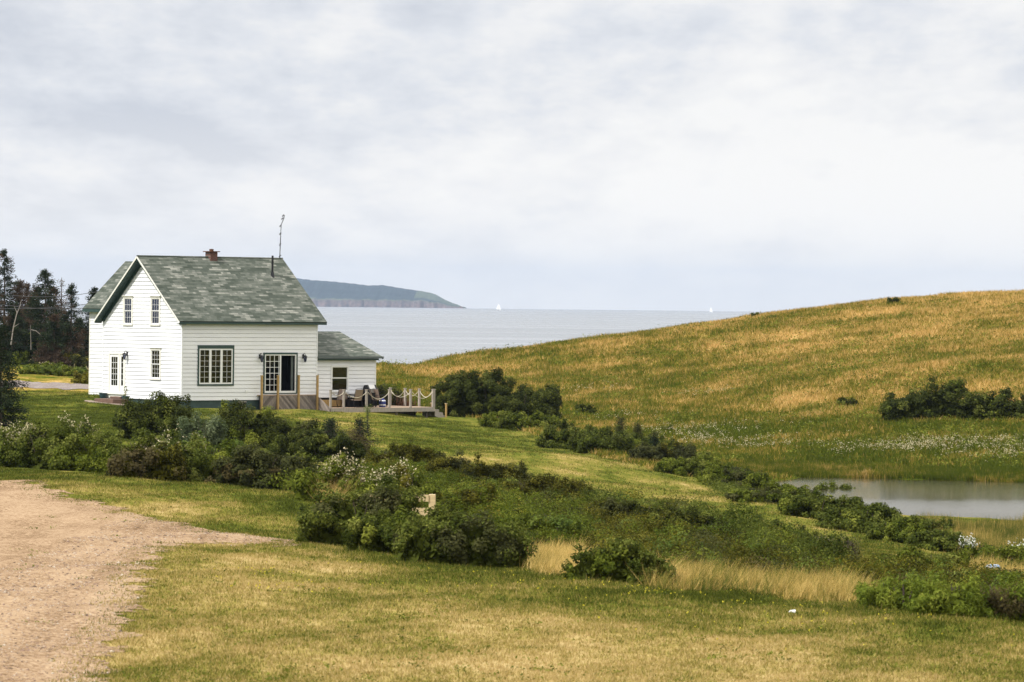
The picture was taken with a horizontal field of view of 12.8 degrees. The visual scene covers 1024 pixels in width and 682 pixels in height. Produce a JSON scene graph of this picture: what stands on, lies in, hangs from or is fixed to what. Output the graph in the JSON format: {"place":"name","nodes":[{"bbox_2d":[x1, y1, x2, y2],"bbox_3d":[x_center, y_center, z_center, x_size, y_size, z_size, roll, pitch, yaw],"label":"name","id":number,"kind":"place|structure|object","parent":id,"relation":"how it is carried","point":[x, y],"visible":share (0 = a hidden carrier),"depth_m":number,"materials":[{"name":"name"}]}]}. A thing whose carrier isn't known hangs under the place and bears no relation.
{"place":"outdoors","nodes":[
{"label":"outdoors","id":0,"kind":"place"},
{"bbox_2d":[2,380,88,389],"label":"gravel road","id":1,"kind":"structure","parent":0,"point":[65,386],"depth_m":289.96,"materials":[{"name":"beige gravel"}]},
{"bbox_2d":[297,278,465,307],"bbox_3d":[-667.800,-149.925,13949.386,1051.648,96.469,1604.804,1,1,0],"label":"headland","id":2,"kind":"structure","parent":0,"point":[328,294],"depth_m":13589.61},
{"bbox_2d":[0,304,763,364],"bbox_3d":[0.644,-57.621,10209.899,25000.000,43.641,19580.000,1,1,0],"label":"sea","id":3,"kind":"structure","parent":0,"point":[414,335],"depth_m":2535.51,"materials":[{"name":"grey liquid"}]},
{"bbox_2d":[0,391,1023,681],"bbox_3d":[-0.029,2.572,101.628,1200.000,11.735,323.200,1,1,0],"label":"ground","id":4,"kind":"structure","parent":0,"point":[560,461],"depth_m":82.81,"materials":[{"name":"green plant"}]},
{"bbox_2d":[0,320,34,432],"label":"spruce tree","id":5,"kind":"object","parent":4,"relation":"on","point":[7,355],"visible":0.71,"depth_m":177.92,"materials":[{"name":"green plant"}]},
{"bbox_2d":[0,411,104,470],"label":"shrub","id":6,"kind":"object","parent":4,"relation":"on","point":[32,446],"visible":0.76,"depth_m":145.58,"materials":[{"name":"green plant"}]},
{"bbox_2d":[47,429,148,472],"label":"shrub","id":7,"kind":"object","parent":4,"relation":"on","point":[68,456],"visible":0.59,"depth_m":144.01,"materials":[{"name":"green plant"}]},
{"bbox_2d":[85,400,123,404],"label":"stone slab","id":8,"kind":"structure","parent":4,"relation":"on","point":[92,401],"depth_m":247.24,"materials":[{"name":"stone"}]},
{"bbox_2d":[94,396,127,403],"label":"porch steps","id":9,"kind":"structure","parent":8,"relation":"on","point":[115,399],"depth_m":247.77,"materials":[{"name":"brown wood"}]},
{"bbox_2d":[104,441,190,481],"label":"shrub","id":10,"kind":"object","parent":4,"relation":"on","point":[159,464],"visible":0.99,"depth_m":126.98,"materials":[{"name":"green plant"}]},
{"bbox_2d":[0,480,295,681],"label":"gravel yard","id":11,"kind":"structure","parent":4,"relation":"on","point":[20,508],"depth_m":81.01,"materials":[{"name":"beige gravel"}]},
{"bbox_2d":[110,390,199,440],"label":"round bush","id":12,"kind":"object","parent":4,"relation":"on","point":[131,420],"visible":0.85,"depth_m":195.76,"materials":[{"name":"green plant"}]},
{"bbox_2d":[108,424,212,481],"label":"shrub","id":13,"kind":"object","parent":4,"relation":"on","point":[196,454],"visible":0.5,"depth_m":128.30,"materials":[{"name":"green plant"}]},
{"bbox_2d":[176,411,228,447],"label":"willow bush","id":14,"kind":"object","parent":4,"relation":"on","point":[215,435],"visible":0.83,"depth_m":190.69,"materials":[{"name":"green plant"}]},
{"bbox_2d":[178,430,231,481],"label":"shrub","id":15,"kind":"object","parent":4,"relation":"on","point":[216,456],"visible":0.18,"depth_m":129.31,"materials":[{"name":"green plant"}]},
{"bbox_2d":[79,455,362,491],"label":"undergrowth","id":16,"kind":"object","parent":4,"relation":"on","point":[285,480],"visible":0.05,"depth_m":126.16,"materials":[{"name":"green plant"}]},
{"bbox_2d":[207,438,245,459],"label":"shrub","id":17,"kind":"object","parent":4,"relation":"on","point":[231,444],"visible":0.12,"depth_m":130.85,"materials":[{"name":"green plant"}]},
{"bbox_2d":[82,214,383,408],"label":"house","id":18,"kind":"structure","parent":4,"relation":"on","point":[210,329],"depth_m":249.74,"materials":[{"name":"white paint"}]},
{"bbox_2d":[122,296,132,325],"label":"window","id":19,"kind":"structure","parent":18,"relation":"in","point":[127,300],"depth_m":249.81,"materials":[{"name":"beige paint"}]},
{"bbox_2d":[149,296,160,325],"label":"window","id":20,"kind":"structure","parent":18,"relation":"in","point":[155,301],"depth_m":247.93,"materials":[{"name":"beige paint"}]},
{"bbox_2d":[149,347,161,379],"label":"window","id":21,"kind":"structure","parent":18,"relation":"in","point":[155,352],"depth_m":247.87,"materials":[{"name":"beige paint"}]},
{"bbox_2d":[197,345,233,385],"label":"window","id":22,"kind":"structure","parent":18,"relation":"in","point":[215,366],"depth_m":247.45,"materials":[{"name":"green paint"}]},
{"bbox_2d":[263,353,297,393],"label":"sliding door","id":23,"kind":"structure","parent":18,"relation":"in","point":[271,361],"depth_m":250.12,"materials":[{"name":"white paint"}]},
{"bbox_2d":[330,365,348,391],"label":"window","id":24,"kind":"structure","parent":18,"relation":"in","point":[339,374],"depth_m":253.38,"materials":[{"name":"white paint"}]},
{"bbox_2d":[210,399,278,448],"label":"round bush","id":25,"kind":"object","parent":4,"relation":"on","point":[259,429],"visible":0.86,"depth_m":194.25,"materials":[{"name":"green plant"}]},
{"bbox_2d":[204,441,293,490],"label":"shrub","id":26,"kind":"object","parent":4,"relation":"on","point":[242,462],"visible":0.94,"depth_m":126.94,"materials":[{"name":"green plant"}]},
{"bbox_2d":[246,416,330,447],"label":"hedge","id":27,"kind":"object","parent":4,"relation":"on","point":[286,430],"visible":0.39,"depth_m":196.40,"materials":[{"name":"green plant"}]},
{"bbox_2d":[274,450,324,487],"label":"shrub","id":28,"kind":"object","parent":4,"relation":"on","point":[295,462],"visible":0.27,"depth_m":128.41,"materials":[{"name":"green plant"}]},
{"bbox_2d":[266,428,366,465],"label":"hedge","id":29,"kind":"object","parent":4,"relation":"on","point":[317,445],"visible":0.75,"depth_m":182.44,"materials":[{"name":"green plant"}]},
{"bbox_2d":[310,417,349,441],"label":"spruce","id":30,"kind":"object","parent":4,"relation":"on","point":[331,425],"visible":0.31,"depth_m":195.92,"materials":[{"name":"green plant"}]},
{"bbox_2d":[291,447,382,501],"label":"shrub","id":31,"kind":"object","parent":4,"relation":"on","point":[307,480],"visible":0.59,"depth_m":117.08,"materials":[{"name":"green plant"}]},
{"bbox_2d":[306,471,368,508],"bbox_3d":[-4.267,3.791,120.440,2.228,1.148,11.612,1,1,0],"label":"bush","id":32,"kind":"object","parent":4,"relation":"on","point":[336,486],"depth_m":116.58,"materials":[{"name":"plant"}]},
{"bbox_2d":[257,375,447,417],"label":"wooden deck","id":33,"kind":"structure","parent":4,"relation":"on","point":[299,401],"depth_m":251.65,"materials":[{"name":"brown wood"}]},
{"bbox_2d":[362,385,380,406],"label":"gas grill","id":34,"kind":"object","parent":33,"relation":"on","point":[372,388],"visible":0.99,"depth_m":254.34,"materials":[{"name":"black metal"}]},
{"bbox_2d":[376,384,406,405],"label":"bush","id":35,"kind":"object","parent":33,"relation":"on","point":[382,391],"visible":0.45,"depth_m":259.28,"materials":[{"name":"green plant"}]},
{"bbox_2d":[295,472,425,545],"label":"rose bush","id":36,"kind":"object","parent":4,"relation":"on","point":[321,522],"visible":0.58,"depth_m":97.02,"materials":[{"name":"green plant"}]},
{"bbox_2d":[344,413,381,454],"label":"spruce","id":37,"kind":"object","parent":4,"relation":"on","point":[359,433],"visible":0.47,"depth_m":192.00,"materials":[{"name":"green plant"}]},
{"bbox_2d":[341,504,444,554],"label":"rose bush","id":38,"kind":"object","parent":4,"relation":"on","point":[371,533],"visible":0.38,"depth_m":92.36,"materials":[{"name":"green plant"}]},
{"bbox_2d":[337,457,450,509],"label":"shrub","id":39,"kind":"object","parent":4,"relation":"on","point":[402,478],"visible":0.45,"depth_m":116.72,"materials":[{"name":"green plant"}]},
{"bbox_2d":[356,494,435,515],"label":"board fence","id":40,"kind":"object","parent":4,"relation":"on","point":[431,499],"visible":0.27,"depth_m":100.68,"materials":[{"name":"brown wood"}]},
{"bbox_2d":[365,440,448,469],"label":"heath bush","id":41,"kind":"object","parent":4,"relation":"on","point":[413,452],"visible":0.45,"depth_m":175.51,"materials":[{"name":"green plant"}]},
{"bbox_2d":[391,504,537,568],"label":"rose bush","id":42,"kind":"object","parent":4,"relation":"on","point":[460,538],"visible":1,"depth_m":88.58,"materials":[{"name":"green plant"}]},
{"bbox_2d":[424,449,533,483],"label":"heath bush","id":43,"kind":"object","parent":4,"relation":"on","point":[439,462],"visible":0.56,"depth_m":162.93,"materials":[{"name":"green plant"}]},
{"bbox_2d":[441,482,518,517],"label":"heath bush","id":44,"kind":"object","parent":4,"relation":"on","point":[471,497],"visible":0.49,"depth_m":119.06,"materials":[{"name":"green plant"}]},
{"bbox_2d":[2,390,973,558],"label":"house lawn grass","id":45,"kind":"structure","parent":4,"relation":"on","point":[707,497],"depth_m":213.91,"materials":[{"name":"green plant"}]},
{"bbox_2d":[477,410,574,430],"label":"shrub","id":46,"kind":"object","parent":4,"relation":"on","point":[511,421],"visible":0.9,"depth_m":247.06,"materials":[{"name":"green plant"}]},
{"bbox_2d":[482,513,586,546],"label":"heath bush","id":47,"kind":"object","parent":4,"relation":"on","point":[535,523],"visible":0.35,"depth_m":107.67,"materials":[{"name":"green plant"}]},
{"bbox_2d":[501,473,592,500],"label":"heath bush","id":48,"kind":"object","parent":4,"relation":"on","point":[535,483],"visible":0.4,"depth_m":149.32,"materials":[{"name":"green plant"}]},
{"bbox_2d":[535,418,602,448],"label":"shrub","id":49,"kind":"object","parent":4,"relation":"on","point":[549,433],"visible":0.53,"depth_m":225.43,"materials":[{"name":"green plant"}]},
{"bbox_2d":[171,560,1013,649],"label":"yellow wildflowers","id":50,"kind":"object","parent":4,"relation":"on","point":[576,588],"visible":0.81,"depth_m":75.78,"materials":[{"name":"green plant"}]},
{"bbox_2d":[568,425,645,453],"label":"shrub","id":51,"kind":"object","parent":4,"relation":"on","point":[581,442],"visible":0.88,"depth_m":222.79,"materials":[{"name":"green plant"}]},
{"bbox_2d":[559,536,678,585],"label":"rose bush","id":52,"kind":"object","parent":4,"relation":"on","point":[605,562],"visible":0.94,"depth_m":81.58,"materials":[{"name":"green plant"}]},
{"bbox_2d":[576,496,668,522],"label":"heath bush","id":53,"kind":"object","parent":4,"relation":"on","point":[627,506],"visible":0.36,"depth_m":124.58,"materials":[{"name":"green plant"}]},
{"bbox_2d":[637,506,728,535],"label":"heath bush","id":54,"kind":"object","parent":4,"relation":"on","point":[692,515],"visible":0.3,"depth_m":119.28,"materials":[{"name":"green plant"}]},
{"bbox_2d":[355,444,1023,592],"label":"heath","id":55,"kind":"object","parent":4,"relation":"on","point":[752,539],"visible":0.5,"depth_m":109.56,"materials":[{"name":"green plant"}]},
{"bbox_2d":[652,451,737,476],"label":"shrub","id":56,"kind":"object","parent":4,"relation":"on","point":[695,465],"visible":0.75,"depth_m":205.26,"materials":[{"name":"green plant"}]},
{"bbox_2d":[697,467,770,487],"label":"shrub","id":57,"kind":"object","parent":4,"relation":"on","point":[746,478],"visible":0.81,"depth_m":201.21,"materials":[{"name":"green plant"}]},
{"bbox_2d":[708,509,777,537],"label":"heath bush","id":58,"kind":"object","parent":4,"relation":"on","point":[713,516],"visible":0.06,"depth_m":119.99,"materials":[{"name":"green plant"}]},
{"bbox_2d":[535,439,964,542],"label":"undergrowth","id":59,"kind":"object","parent":4,"relation":"on","point":[724,487],"visible":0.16,"depth_m":197.50,"materials":[{"name":"green plant"}]},
{"bbox_2d":[628,551,895,602],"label":"straw grass","id":60,"kind":"structure","parent":4,"relation":"on","point":[795,585],"depth_m":81.06,"materials":[{"name":"beige plant"}]},
{"bbox_2d":[724,479,821,503],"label":"shrub","id":61,"kind":"object","parent":4,"relation":"on","point":[771,493],"visible":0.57,"depth_m":165.03,"materials":[{"name":"green plant"}]},
{"bbox_2d":[777,487,870,517],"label":"shrub","id":62,"kind":"object","parent":4,"relation":"on","point":[808,503],"visible":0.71,"depth_m":157.36,"materials":[{"name":"green plant"}]},
{"bbox_2d":[812,480,854,488],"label":"shrub","id":63,"kind":"object","parent":4,"relation":"on","point":[832,485],"visible":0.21,"depth_m":200.84,"materials":[{"name":"green plant"}]},
{"bbox_2d":[816,533,861,560],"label":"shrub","id":64,"kind":"object","parent":4,"relation":"on","point":[848,544],"visible":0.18,"depth_m":110.37,"materials":[{"name":"green plant"}]},
{"bbox_2d":[814,502,902,532],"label":"shrub","id":65,"kind":"object","parent":4,"relation":"on","point":[850,519],"visible":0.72,"depth_m":152.34,"materials":[{"name":"green plant"}]},
{"bbox_2d":[852,571,932,610],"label":"bush","id":66,"kind":"object","parent":4,"relation":"on","point":[879,595],"visible":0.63,"depth_m":75.27,"materials":[{"name":"green plant"}]},
{"bbox_2d":[863,514,954,542],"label":"shrub","id":67,"kind":"object","parent":4,"relation":"on","point":[911,524],"visible":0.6,"depth_m":148.18,"materials":[{"name":"green plant"}]},
{"bbox_2d":[895,544,970,570],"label":"bush","id":68,"kind":"object","parent":4,"relation":"on","point":[949,555],"visible":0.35,"depth_m":110.89,"materials":[{"name":"green plant"}]},
{"bbox_2d":[903,528,981,552],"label":"shrub","id":69,"kind":"object","parent":4,"relation":"on","point":[938,540],"visible":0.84,"depth_m":141.28,"materials":[{"name":"green plant"}]},
{"bbox_2d":[905,568,998,619],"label":"bush","id":70,"kind":"object","parent":4,"relation":"on","point":[940,598],"visible":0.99,"depth_m":70.64,"materials":[{"name":"green plant"}]},
{"bbox_2d":[909,508,1023,557],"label":"pond reeds","id":71,"kind":"object","parent":4,"relation":"on","point":[1002,532],"visible":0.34,"depth_m":150.76,"materials":[{"name":"green plant"}]},
{"bbox_2d":[958,532,995,557],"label":"flower bush","id":72,"kind":"object","parent":4,"relation":"on","point":[970,547],"visible":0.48,"depth_m":137.78,"materials":[{"name":"white plant"}]},
{"bbox_2d":[944,548,1023,573],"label":"straw grass","id":73,"kind":"structure","parent":4,"relation":"on","point":[1009,566],"depth_m":114.76,"materials":[{"name":"beige plant"}]},
{"bbox_2d":[975,538,1023,563],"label":"flower bush","id":74,"kind":"object","parent":4,"relation":"on","point":[1010,552],"visible":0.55,"depth_m":118.35,"materials":[{"name":"green plant"}]},
{"bbox_2d":[980,570,1023,621],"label":"bush","id":75,"kind":"object","parent":4,"relation":"on","point":[1004,600],"visible":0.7,"depth_m":71.48,"materials":[{"name":"green plant"}]},
{"bbox_2d":[0,0,1023,311],"label":"sky","id":76,"kind":"structure","parent":0,"point":[659,155],"materials":[{"name":"white"}]},
{"bbox_2d":[2,288,1023,480],"bbox_3d":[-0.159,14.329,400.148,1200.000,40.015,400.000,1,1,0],"label":"hill","id":77,"kind":"structure","parent":0,"point":[41,378],"depth_m":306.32,"materials":[{"name":"green plant"}]},
{"bbox_2d":[3,350,31,364],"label":"field bush","id":78,"kind":"object","parent":77,"relation":"on","point":[24,356],"visible":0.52,"depth_m":348.76,"materials":[{"name":"green plant"}]},
{"bbox_2d":[0,311,36,364],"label":"spruce tree","id":79,"kind":"object","parent":77,"relation":"on","point":[18,331],"visible":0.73,"depth_m":349.68,"materials":[{"name":"green plant"}]},
{"bbox_2d":[0,248,37,349],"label":"spruce tree","id":80,"kind":"object","parent":77,"relation":"on","point":[6,267],"visible":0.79,"depth_m":351.84,"materials":[{"name":"green plant"}]},
{"bbox_2d":[5,279,38,333],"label":"spruce tree","id":81,"kind":"object","parent":77,"relation":"on","point":[19,285],"visible":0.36,"depth_m":355.87,"materials":[{"name":"green plant"}]},
{"bbox_2d":[13,281,43,334],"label":"spruce tree","id":82,"kind":"object","parent":77,"relation":"on","point":[27,288],"visible":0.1,"depth_m":367.89,"materials":[{"name":"green plant"}]},
{"bbox_2d":[8,268,80,364],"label":"spruce tree","id":83,"kind":"object","parent":77,"relation":"on","point":[47,284],"visible":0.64,"depth_m":349.75,"materials":[{"name":"green plant"}]},
{"bbox_2d":[31,313,74,365],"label":"spruce tree","id":84,"kind":"object","parent":77,"relation":"on","point":[50,335],"visible":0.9,"depth_m":344.84,"materials":[{"name":"green plant"}]},
{"bbox_2d":[18,361,87,376],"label":"field bush","id":85,"kind":"object","parent":77,"relation":"on","point":[48,369],"visible":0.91,"depth_m":319.47,"materials":[{"name":"green plant"}]},
{"bbox_2d":[33,284,72,336],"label":"spruce tree","id":86,"kind":"object","parent":77,"relation":"on","point":[57,306],"visible":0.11,"depth_m":369.88,"materials":[{"name":"green plant"}]},
{"bbox_2d":[46,315,88,362],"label":"spruce tree","id":87,"kind":"object","parent":77,"relation":"on","point":[78,349],"visible":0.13,"depth_m":349.71,"materials":[{"name":"green plant"}]},
{"bbox_2d":[53,282,88,364],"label":"spruce tree","id":88,"kind":"object","parent":77,"relation":"on","point":[71,325],"visible":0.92,"depth_m":345.88,"materials":[{"name":"green plant"}]},
{"bbox_2d":[63,351,88,372],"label":"field bush","id":89,"kind":"object","parent":77,"relation":"on","point":[78,360],"visible":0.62,"depth_m":344.64,"materials":[{"name":"green plant"}]},
{"bbox_2d":[70,370,88,383],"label":"field bush","id":90,"kind":"object","parent":77,"relation":"on","point":[79,378],"visible":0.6,"depth_m":294.67,"materials":[{"name":"green plant"}]},
{"bbox_2d":[79,286,98,355],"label":"spruce tree","id":91,"kind":"object","parent":77,"relation":"on","point":[94,290],"visible":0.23,"depth_m":351.74,"materials":[{"name":"green plant"}]},
{"bbox_2d":[429,367,545,417],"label":"bush","id":92,"kind":"object","parent":77,"relation":"on","point":[487,393],"visible":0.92,"depth_m":261.30,"materials":[{"name":"green plant"}]},
{"bbox_2d":[501,382,562,419],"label":"bush","id":93,"kind":"object","parent":77,"relation":"on","point":[548,402],"visible":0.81,"depth_m":260.01,"materials":[{"name":"green plant"}]},
{"bbox_2d":[575,402,596,413],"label":"hill bush","id":94,"kind":"object","parent":77,"relation":"on","point":[583,406],"visible":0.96,"depth_m":267.92,"materials":[{"name":"green plant"}]},
{"bbox_2d":[630,432,675,449],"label":"shrub","id":95,"kind":"object","parent":77,"relation":"on","point":[662,440],"visible":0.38,"depth_m":223.63,"materials":[{"name":"green plant"}]},
{"bbox_2d":[627,441,696,460],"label":"shrub","id":96,"kind":"object","parent":77,"relation":"on","point":[660,452],"visible":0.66,"depth_m":214.03,"materials":[{"name":"green plant"}]},
{"bbox_2d":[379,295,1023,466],"bbox_3d":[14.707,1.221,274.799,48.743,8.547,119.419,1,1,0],"label":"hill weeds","id":97,"kind":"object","parent":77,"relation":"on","point":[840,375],"visible":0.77,"depth_m":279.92,"materials":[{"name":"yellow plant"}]},
{"bbox_2d":[561,379,1023,461],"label":"white wildflowers","id":98,"kind":"object","parent":77,"relation":"on","point":[893,445],"visible":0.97,"depth_m":229.13,"materials":[{"name":"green plant"}]},
{"bbox_2d":[836,396,858,405],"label":"hill bush","id":99,"kind":"object","parent":77,"relation":"on","point":[844,400],"visible":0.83,"depth_m":257.84,"materials":[{"name":"green plant"}]},
{"bbox_2d":[720,457,1023,481],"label":"pond grass","id":100,"kind":"structure","parent":77,"relation":"on","point":[1005,474],"depth_m":214.00,"materials":[{"name":"green plant"}]},
{"bbox_2d":[878,374,985,420],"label":"hill thicket","id":101,"kind":"object","parent":77,"relation":"on","point":[941,402],"visible":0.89,"depth_m":241.91,"materials":[{"name":"green plant"}]},
{"bbox_2d":[955,387,1023,419],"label":"hill thicket","id":102,"kind":"object","parent":77,"relation":"on","point":[992,405],"visible":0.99,"depth_m":240.57,"materials":[{"name":"green plant"}]},
{"bbox_2d":[515,533,599,574],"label":"straw grass","id":103,"kind":"structure","parent":0,"point":[551,558],"depth_m":91.00,"materials":[{"name":"beige plant"}]},
{"bbox_2d":[289,542,1023,628],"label":"green fringe grass","id":104,"kind":"structure","parent":0,"point":[606,581],"depth_m":79.79,"materials":[{"name":"green plant"}]},
{"bbox_2d":[746,477,1023,519],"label":"pond","id":105,"kind":"structure","parent":0,"point":[994,499],"depth_m":195.81,"materials":[{"name":"grey liquid"}]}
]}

